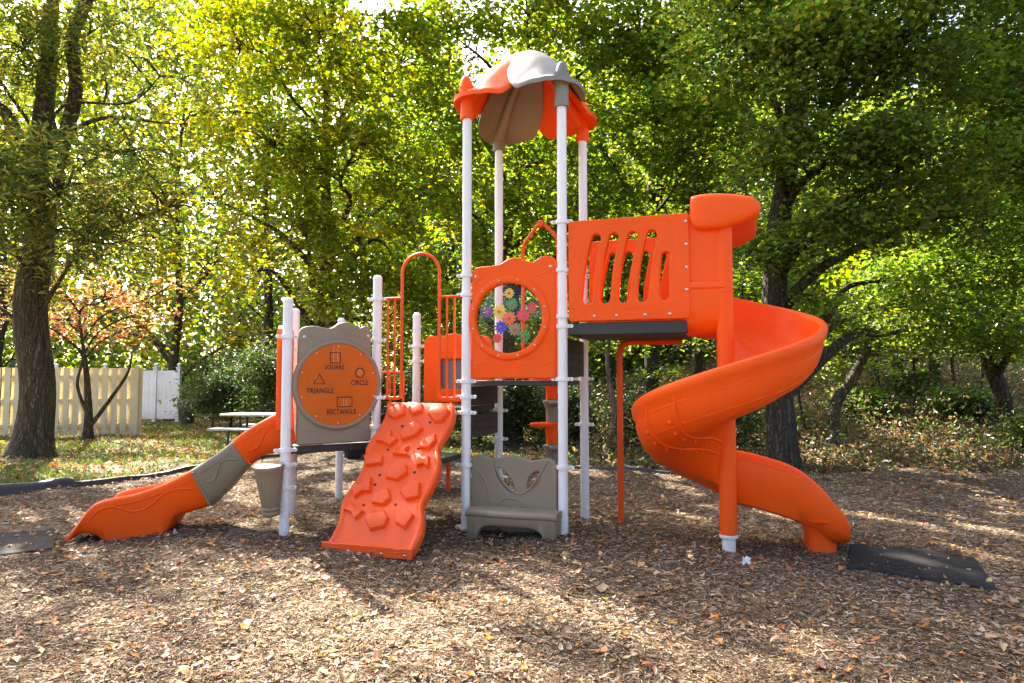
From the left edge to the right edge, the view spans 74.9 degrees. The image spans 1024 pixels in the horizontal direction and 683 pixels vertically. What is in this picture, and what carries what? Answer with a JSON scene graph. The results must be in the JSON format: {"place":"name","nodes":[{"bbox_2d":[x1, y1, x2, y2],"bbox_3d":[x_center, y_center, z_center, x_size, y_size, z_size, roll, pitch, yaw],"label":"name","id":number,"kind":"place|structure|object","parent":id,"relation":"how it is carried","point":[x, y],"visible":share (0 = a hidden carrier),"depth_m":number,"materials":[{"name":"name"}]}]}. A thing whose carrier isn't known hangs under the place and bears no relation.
{"place":"outdoors","nodes":[
{"label":"outdoors","id":0,"kind":"place"},
{"bbox_2d":[0,0,1021,379],"label":"sky","id":1,"kind":"structure","parent":0,"point":[366,4],"materials":[{"name":"white"}]},
{"bbox_2d":[0,451,1023,682],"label":"mulch ground","id":2,"kind":"structure","parent":0,"point":[226,501],"depth_m":4.72,"materials":[{"name":"brown wood"}]},
{"bbox_2d":[0,529,58,555],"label":"rubber mat","id":3,"kind":"object","parent":2,"relation":"on","point":[44,540],"visible":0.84,"depth_m":5.86,"materials":[{"name":"grey rubber"}]},
{"bbox_2d":[66,50,849,559],"bbox_3d":[-0.386,-0.399,7.160,6.905,5.038,3.647,-1,-3,10],"label":"play structure","id":4,"kind":"object","parent":2,"relation":"on","point":[328,390],"visible":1,"depth_m":6.08,"materials":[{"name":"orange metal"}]},
{"bbox_2d":[0,529,1023,682],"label":"wood chips","id":5,"kind":"object","parent":2,"relation":"on","point":[810,580],"visible":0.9,"depth_m":4.10,"materials":[{"name":"brown wood"}]},
{"bbox_2d":[0,470,1023,682],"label":"fallen leaves","id":6,"kind":"object","parent":2,"relation":"on","point":[267,655],"visible":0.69,"depth_m":4.71,"materials":[{"name":"brown plant"}]},
{"bbox_2d":[742,556,750,564],"bbox_3d":[1.779,1.661,5.063,0.079,0.056,0.060,0,-3,0],"label":"paper scrap","id":7,"kind":"object","parent":2,"relation":"on","point":[746,559],"visible":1,"depth_m":5.07,"materials":[{"name":"white paper"}]},
{"bbox_2d":[847,543,998,592],"bbox_3d":[3.112,1.732,5.151,0.953,0.097,0.880,-2,-4,30],"label":"rubber mat","id":8,"kind":"object","parent":2,"relation":"on","point":[959,569],"visible":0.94,"depth_m":5.09,"materials":[{"name":"black rubber"}]},
{"bbox_2d":[0,366,1023,483],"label":"ground","id":9,"kind":"structure","parent":0,"point":[118,469],"depth_m":13.72,"materials":[{"name":"green plant"}]},
{"bbox_2d":[0,477,74,495],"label":"bed edging","id":10,"kind":"object","parent":9,"relation":"on","point":[16,488],"visible":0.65,"depth_m":8.60,"materials":[{"name":"black plastic"}]},
{"bbox_2d":[0,112,127,410],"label":"tall tree","id":11,"kind":"object","parent":9,"relation":"on","point":[3,328],"visible":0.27,"depth_m":30.15,"materials":[{"name":"green plant"}]},
{"bbox_2d":[0,366,142,436],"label":"board fence","id":12,"kind":"object","parent":9,"relation":"on","point":[130,394],"visible":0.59,"depth_m":17.95,"materials":[{"name":"beige paint"}]},
{"bbox_2d":[0,263,214,440],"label":"dogwood tree","id":13,"kind":"object","parent":9,"relation":"on","point":[90,421],"visible":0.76,"depth_m":16.54,"materials":[{"name":"orange plant"}]},
{"bbox_2d":[54,363,182,422],"bbox_3d":[-14.043,1.837,23.717,4.770,2.135,0.170,0,-3,5],"label":"vinyl fence","id":14,"kind":"object","parent":9,"relation":"on","point":[157,385],"visible":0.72,"depth_m":23.57,"materials":[{"name":"white plastic"}]},
{"bbox_2d":[0,0,285,458],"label":"oak tree","id":15,"kind":"object","parent":9,"relation":"on","point":[37,162],"visible":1,"depth_m":12.93,"materials":[{"name":"green plant"}]},
{"bbox_2d":[0,0,316,420],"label":"yellow maple","id":16,"kind":"object","parent":9,"relation":"on","point":[172,359],"visible":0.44,"depth_m":24.87,"materials":[{"name":"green plant"}]},
{"bbox_2d":[127,354,194,399],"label":"shrub","id":17,"kind":"object","parent":9,"relation":"on","point":[183,390],"visible":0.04,"depth_m":27.35,"materials":[{"name":"green plant"}]},
{"bbox_2d":[177,400,195,424],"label":"shrub","id":18,"kind":"object","parent":9,"relation":"on","point":[186,421],"visible":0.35,"depth_m":22.87,"materials":[{"name":"plant"}]},
{"bbox_2d":[75,452,314,486],"bbox_3d":[-4.951,2.168,11.409,0.276,0.289,5.174,-1,-4,20],"label":"bed edging","id":19,"kind":"object","parent":9,"relation":"on","point":[95,482],"visible":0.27,"depth_m":9.78,"materials":[{"name":"black plastic"}]},
{"bbox_2d":[165,343,262,427],"bbox_3d":[-9.641,1.576,22.227,3.059,3.091,2.717,3,-5,-44],"label":"shrub","id":20,"kind":"object","parent":9,"relation":"on","point":[214,363],"visible":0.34,"depth_m":22.02,"materials":[{"name":"green plant"}]},
{"bbox_2d":[169,353,268,427],"bbox_3d":[-8.563,1.661,20.194,3.033,2.669,2.743,0,-3,0],"label":"shrub","id":21,"kind":"object","parent":9,"relation":"on","point":[222,389],"visible":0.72,"depth_m":19.94,"materials":[{"name":"green plant"}]},
{"bbox_2d":[207,412,275,446],"bbox_3d":[-5.650,2.037,15.208,1.750,0.803,1.660,0,-3,9],"label":"picnic table","id":22,"kind":"object","parent":9,"relation":"on","point":[240,414],"visible":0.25,"depth_m":14.90,"materials":[{"name":"grey wood"}]},
{"bbox_2d":[209,334,276,420],"bbox_3d":[-6.752,1.329,18.610,3.021,3.096,2.858,0,-3,0],"label":"shrub","id":23,"kind":"object","parent":9,"relation":"on","point":[264,362],"visible":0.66,"depth_m":18.20,"materials":[{"name":"green plant"}]},
{"bbox_2d":[252,371,276,423],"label":"shrub","id":24,"kind":"object","parent":9,"relation":"on","point":[272,405],"visible":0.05,"depth_m":17.64,"materials":[{"name":"green plant"}]},
{"bbox_2d":[153,91,391,417],"bbox_3d":[-9.995,-3.650,29.191,9.744,14.251,9.268,1,-3,-10],"label":"tall tree","id":25,"kind":"object","parent":9,"relation":"on","point":[268,323],"visible":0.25,"depth_m":28.17,"materials":[{"name":"green plant"}]},
{"bbox_2d":[0,409,606,482],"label":"fallen leaves","id":26,"kind":"object","parent":9,"relation":"on","point":[168,452],"visible":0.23,"depth_m":14.22,"materials":[{"name":"brown plant"}]},
{"bbox_2d":[134,0,503,347],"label":"maple tree","id":27,"kind":"object","parent":9,"relation":"on","point":[373,138],"visible":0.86,"depth_m":15.31,"materials":[{"name":"green plant"}]},
{"bbox_2d":[254,107,451,366],"bbox_3d":[-6.725,-3.643,29.863,9.267,14.251,9.345,2,-4,-35],"label":"tall tree","id":28,"kind":"object","parent":9,"relation":"on","point":[336,213],"visible":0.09,"depth_m":28.70,"materials":[{"name":"green plant"}]},
{"bbox_2d":[370,354,423,420],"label":"shrub","id":29,"kind":"object","parent":9,"relation":"on","point":[411,374],"visible":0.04,"depth_m":17.05,"materials":[{"name":"green plant"}]},
{"bbox_2d":[335,208,461,402],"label":"slender tree","id":30,"kind":"object","parent":9,"relation":"on","point":[397,344],"visible":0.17,"depth_m":17.88,"materials":[{"name":"green plant"}]},
{"bbox_2d":[370,359,471,444],"bbox_3d":[-2.225,1.518,16.438,3.427,2.387,2.521,-1,-3,16],"label":"shrub","id":31,"kind":"object","parent":9,"relation":"on","point":[409,393],"visible":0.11,"depth_m":16.18,"materials":[{"name":"green plant"}]},
{"bbox_2d":[319,54,570,397],"bbox_3d":[-2.075,-4.026,24.636,9.012,14.252,10.040,-1,-3,18],"label":"tall tree","id":32,"kind":"object","parent":9,"relation":"on","point":[450,247],"visible":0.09,"depth_m":23.22,"materials":[{"name":"green plant"}]},
{"bbox_2d":[411,379,527,446],"bbox_3d":[-0.827,1.511,15.744,3.115,2.334,2.703,0,-3,0],"label":"shrub","id":33,"kind":"object","parent":9,"relation":"on","point":[479,439],"visible":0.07,"depth_m":15.20,"materials":[{"name":"green plant"}]},
{"bbox_2d":[331,451,676,474],"bbox_3d":[-0.046,2.181,11.812,8.561,0.292,0.707,-1,-4,23],"label":"bed edging","id":34,"kind":"object","parent":9,"relation":"on","point":[641,469],"visible":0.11,"depth_m":10.64,"materials":[{"name":"black plastic"}]},
{"bbox_2d":[331,0,686,445],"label":"maple tree","id":35,"kind":"object","parent":9,"relation":"on","point":[519,157],"visible":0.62,"depth_m":14.24,"materials":[{"name":"green plant"}]},
{"bbox_2d":[0,0,1023,414],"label":"woods","id":36,"kind":"object","parent":9,"relation":"on","point":[96,358],"visible":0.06,"depth_m":51.24,"materials":[{"name":"green plant"}]},
{"bbox_2d":[492,379,545,445],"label":"shrub","id":37,"kind":"object","parent":9,"relation":"on","point":[526,397],"visible":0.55,"depth_m":15.07,"materials":[{"name":"green plant"}]},
{"bbox_2d":[430,115,621,388],"bbox_3d":[0.132,-4.136,30.523,9.404,14.252,10.027,2,-4,-36],"label":"tall tree","id":38,"kind":"object","parent":9,"relation":"on","point":[531,337],"visible":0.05,"depth_m":29.61,"materials":[{"name":"green plant"}]},
{"bbox_2d":[486,225,613,367],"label":"slender tree","id":39,"kind":"object","parent":9,"relation":"on","point":[544,250],"visible":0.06,"depth_m":17.95,"materials":[{"name":"green plant"}]},
{"bbox_2d":[513,381,631,450],"bbox_3d":[1.326,1.639,14.770,2.640,2.012,2.258,0,-3,0],"label":"shrub","id":40,"kind":"object","parent":9,"relation":"on","point":[573,410],"visible":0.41,"depth_m":14.57,"materials":[{"name":"green plant"}]},
{"bbox_2d":[482,64,769,391],"bbox_3d":[3.622,-5.088,23.683,8.981,14.251,10.226,2,-4,-34],"label":"tall tree","id":41,"kind":"object","parent":9,"relation":"on","point":[607,300],"visible":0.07,"depth_m":23.54,"materials":[{"name":"green plant"}]},
{"bbox_2d":[589,374,664,452],"bbox_3d":[2.772,1.710,13.828,2.199,2.054,2.244,-3,-4,38],"label":"shrub","id":42,"kind":"object","parent":9,"relation":"on","point":[632,399],"visible":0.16,"depth_m":13.73,"materials":[{"name":"green plant"}]},
{"bbox_2d":[567,237,705,453],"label":"slender tree","id":43,"kind":"object","parent":9,"relation":"on","point":[609,381],"visible":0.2,"depth_m":13.18,"materials":[{"name":"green plant"}]},
{"bbox_2d":[626,237,716,388],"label":"sapling","id":44,"kind":"object","parent":9,"relation":"on","point":[668,357],"visible":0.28,"depth_m":14.64,"materials":[{"name":"green plant"}]},
{"bbox_2d":[623,391,751,449],"bbox_3d":[3.284,1.800,12.911,2.458,1.838,2.134,0,-3,0],"label":"shrub","id":45,"kind":"object","parent":9,"relation":"on","point":[639,443],"visible":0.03,"depth_m":13.06,"materials":[{"name":"green plant"}]},
{"bbox_2d":[609,65,769,365],"bbox_3d":[7.980,-5.605,30.363,6.966,14.252,11.323,-3,-4,38],"label":"tall tree","id":46,"kind":"object","parent":9,"relation":"on","point":[685,357],"visible":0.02,"depth_m":29.79,"materials":[{"name":"green plant"}]},
{"bbox_2d":[633,161,761,374],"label":"slender tree","id":47,"kind":"object","parent":9,"relation":"on","point":[697,364],"visible":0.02,"depth_m":15.95,"materials":[{"name":"green plant"}]},
{"bbox_2d":[545,0,884,391],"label":"maple tree","id":48,"kind":"object","parent":9,"relation":"on","point":[676,151],"visible":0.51,"depth_m":13.45,"materials":[{"name":"green plant"}]},
{"bbox_2d":[635,8,859,364],"bbox_3d":[8.146,-5.944,23.665,9.831,14.252,8.410,0,-3,0],"label":"tall tree","id":49,"kind":"object","parent":9,"relation":"on","point":[752,294],"visible":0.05,"depth_m":23.39,"materials":[{"name":"green plant"}]},
{"bbox_2d":[733,217,765,428],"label":"sapling","id":50,"kind":"object","parent":9,"relation":"on","point":[754,271],"visible":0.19,"depth_m":14.49,"materials":[{"name":"green plant"}]},
{"bbox_2d":[736,409,765,454],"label":"shrub","id":51,"kind":"object","parent":9,"relation":"on","point":[746,430],"visible":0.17,"depth_m":12.25,"materials":[{"name":"green plant"}]},
{"bbox_2d":[522,339,1023,473],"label":"undergrowth","id":52,"kind":"object","parent":9,"relation":"on","point":[996,447],"visible":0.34,"depth_m":13.43,"materials":[{"name":"green plant"}]},
{"bbox_2d":[523,363,1023,478],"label":"fallen leaves","id":53,"kind":"object","parent":9,"relation":"on","point":[893,461],"visible":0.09,"depth_m":13.01,"materials":[{"name":"brown plant"}]},
{"bbox_2d":[543,354,1022,472],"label":"brushwood","id":54,"kind":"object","parent":9,"relation":"on","point":[856,432],"visible":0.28,"depth_m":12.70,"materials":[{"name":"green plant"}]},
{"bbox_2d":[739,233,862,428],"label":"sapling","id":55,"kind":"object","parent":9,"relation":"on","point":[802,412],"visible":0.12,"depth_m":14.43,"materials":[{"name":"green plant"}]},
{"bbox_2d":[625,0,1023,470],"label":"maple tree","id":56,"kind":"object","parent":9,"relation":"on","point":[789,45],"visible":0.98,"depth_m":9.88,"materials":[{"name":"green plant"}]},
{"bbox_2d":[735,48,937,362],"bbox_3d":[13.663,-5.750,27.261,9.198,14.252,9.241,0,-3,0],"label":"tall tree","id":57,"kind":"object","parent":9,"relation":"on","point":[845,115],"visible":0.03,"depth_m":27.18,"materials":[{"name":"green plant"}]},
{"bbox_2d":[811,224,898,392],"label":"sapling","id":58,"kind":"object","parent":9,"relation":"on","point":[852,358],"visible":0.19,"depth_m":15.62,"materials":[{"name":"green plant"}]},
{"bbox_2d":[820,378,905,423],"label":"shrub","id":59,"kind":"object","parent":9,"relation":"on","point":[874,403],"visible":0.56,"depth_m":15.09,"materials":[{"name":"green plant"}]},
{"bbox_2d":[815,236,917,407],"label":"sapling","id":60,"kind":"object","parent":9,"relation":"on","point":[844,358],"visible":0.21,"depth_m":15.89,"materials":[{"name":"green plant"}]},
{"bbox_2d":[796,163,942,378],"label":"slender tree","id":61,"kind":"object","parent":9,"relation":"on","point":[896,342],"visible":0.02,"depth_m":18.40,"materials":[{"name":"green plant"}]},
{"bbox_2d":[825,250,934,387],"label":"slender tree","id":62,"kind":"object","parent":9,"relation":"on","point":[871,362],"visible":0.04,"depth_m":17.44,"materials":[{"name":"green plant"}]},
{"bbox_2d":[867,360,951,399],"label":"shrub","id":63,"kind":"object","parent":9,"relation":"on","point":[907,385],"visible":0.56,"depth_m":16.81,"materials":[{"name":"green plant"}]},
{"bbox_2d":[804,224,1022,447],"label":"crooked tree","id":64,"kind":"object","parent":9,"relation":"on","point":[844,389],"visible":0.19,"depth_m":13.15,"materials":[{"name":"green plant"}]},
{"bbox_2d":[854,212,975,416],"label":"sapling","id":65,"kind":"object","parent":9,"relation":"on","point":[914,360],"visible":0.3,"depth_m":15.20,"materials":[{"name":"green plant"}]},
{"bbox_2d":[848,159,1022,386],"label":"slender tree","id":66,"kind":"object","parent":9,"relation":"on","point":[934,365],"visible":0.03,"depth_m":16.89,"materials":[{"name":"green plant"}]},
{"bbox_2d":[849,0,1023,430],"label":"maple tree","id":67,"kind":"object","parent":9,"relation":"on","point":[999,335],"visible":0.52,"depth_m":11.25,"materials":[{"name":"green plant"}]},
{"bbox_2d":[906,206,991,391],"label":"sapling","id":68,"kind":"object","parent":9,"relation":"on","point":[952,366],"visible":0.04,"depth_m":16.55,"materials":[{"name":"green plant"}]},
{"bbox_2d":[882,71,1023,362],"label":"tall tree","id":69,"kind":"object","parent":9,"relation":"on","point":[981,271],"visible":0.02,"depth_m":28.58,"materials":[{"name":"green plant"}]},
{"bbox_2d":[905,369,1022,424],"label":"shrub","id":70,"kind":"object","parent":9,"relation":"on","point":[986,406],"visible":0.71,"depth_m":14.72,"materials":[{"name":"green plant"}]},
{"bbox_2d":[955,98,1023,321],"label":"tall tree","id":71,"kind":"object","parent":9,"relation":"on","point":[1009,259],"visible":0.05,"depth_m":24.86,"materials":[{"name":"green plant"}]},
{"bbox_2d":[976,239,1023,394],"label":"sapling","id":72,"kind":"object","parent":9,"relation":"on","point":[982,375],"visible":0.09,"depth_m":15.56,"materials":[{"name":"green plant"}]},
{"bbox_2d":[983,402,1023,452],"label":"shrub","id":73,"kind":"object","parent":9,"relation":"on","point":[1018,425],"visible":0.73,"depth_m":12.62,"materials":[{"name":"green plant"}]},
{"bbox_2d":[615,362,1023,384],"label":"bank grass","id":74,"kind":"structure","parent":0,"point":[673,367],"depth_m":26.29,"materials":[{"name":"green plant"}]}
]}

